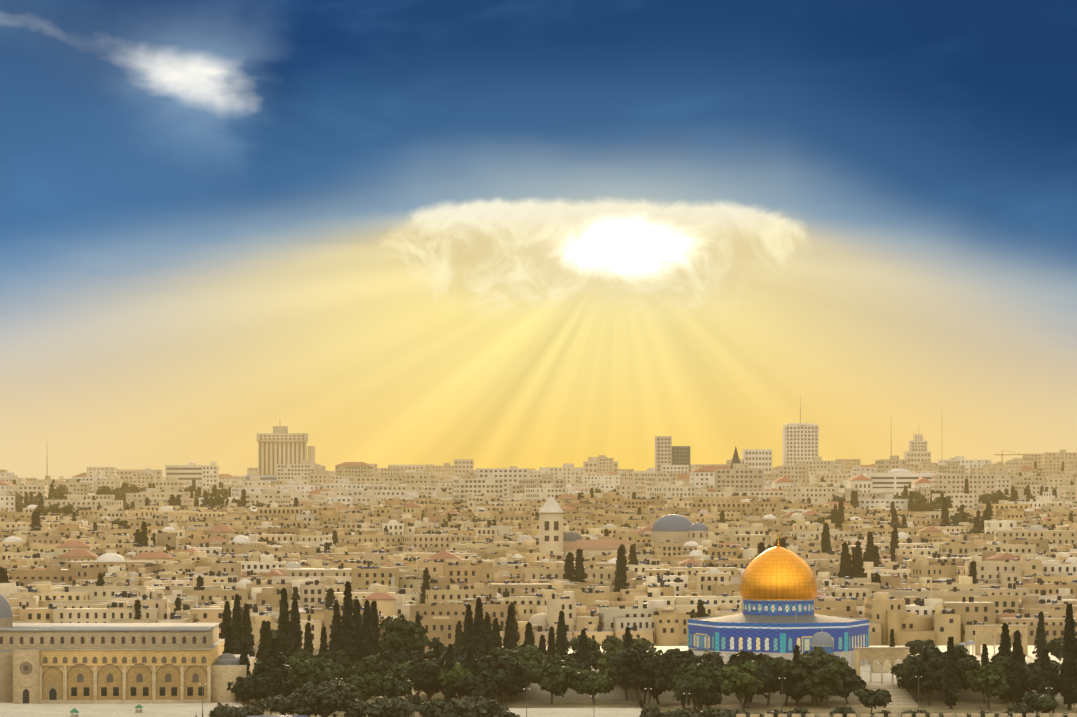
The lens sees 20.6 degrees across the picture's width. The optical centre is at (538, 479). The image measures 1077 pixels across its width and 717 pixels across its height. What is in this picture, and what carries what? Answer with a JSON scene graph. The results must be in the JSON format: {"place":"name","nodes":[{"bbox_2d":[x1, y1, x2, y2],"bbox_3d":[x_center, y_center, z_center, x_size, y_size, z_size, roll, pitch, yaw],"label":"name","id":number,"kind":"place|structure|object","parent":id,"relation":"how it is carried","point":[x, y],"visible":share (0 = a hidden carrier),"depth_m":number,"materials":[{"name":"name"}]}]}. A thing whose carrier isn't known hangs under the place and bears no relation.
{"place":"outdoors","nodes":[
{"label":"outdoors","id":0,"kind":"place"},
{"bbox_2d":[0,594,857,658],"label":"lead roofs","id":1,"kind":"structure","parent":0,"point":[5,610],"depth_m":868.24,"materials":[{"name":"grey metal"}]},
{"bbox_2d":[0,645,1063,716],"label":"paved ground","id":2,"kind":"structure","parent":0,"point":[535,692],"depth_m":776.39,"materials":[{"name":"beige stone"}]},
{"bbox_2d":[688,599,868,653],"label":"tiled shrine walls","id":3,"kind":"structure","parent":2,"relation":"on","point":[753,637],"depth_m":863.19,"materials":[{"name":"blue tile"}]},
{"bbox_2d":[740,534,816,599],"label":"dome of the rock","id":4,"kind":"structure","parent":3,"relation":"on","point":[778,572],"depth_m":874.85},
{"bbox_2d":[0,0,1076,478],"label":"sky","id":5,"kind":"structure","parent":0,"point":[531,234],"materials":[{"name":"blue"}]},
{"bbox_2d":[70,632,1052,716],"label":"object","id":6,"kind":"object","parent":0,"point":[821,638],"visible":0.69,"depth_m":841.06,"materials":[{"name":"beige stone"}]},
{"bbox_2d":[252,643,954,649],"bbox_3d":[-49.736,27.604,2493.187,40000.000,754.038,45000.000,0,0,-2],"label":"ground","id":7,"kind":"structure","parent":0,"point":[680,644],"depth_m":1039.23,"materials":[{"name":"beige stone"}]},
{"bbox_2d":[0,407,1076,648],"bbox_3d":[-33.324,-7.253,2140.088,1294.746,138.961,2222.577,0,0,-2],"label":"city buildings","id":8,"kind":"structure","parent":7,"relation":"on","point":[54,567],"depth_m":1502.27,"materials":[{"name":"stone"}]},
{"bbox_2d":[3,423,1076,625],"bbox_3d":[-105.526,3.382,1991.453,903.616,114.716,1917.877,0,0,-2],"label":"small domes","id":9,"kind":"structure","parent":8,"relation":"on","point":[673,523],"depth_m":1530.61,"materials":[{"name":"grey stone"}]},
{"bbox_2d":[0,616,1076,716],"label":"stone building","id":10,"kind":"structure","parent":7,"relation":"on","point":[64,663],"depth_m":783.10,"materials":[{"name":"beige stone"}]},
{"bbox_2d":[241,650,1076,716],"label":"garden ground","id":11,"kind":"structure","parent":0,"point":[970,706],"depth_m":774.57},
{"bbox_2d":[0,461,1076,716],"bbox_3d":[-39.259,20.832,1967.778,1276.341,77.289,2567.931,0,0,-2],"label":"trees","id":12,"kind":"object","parent":11,"relation":"on","point":[476,663],"depth_m":779.35,"materials":[{"name":"green plant"}]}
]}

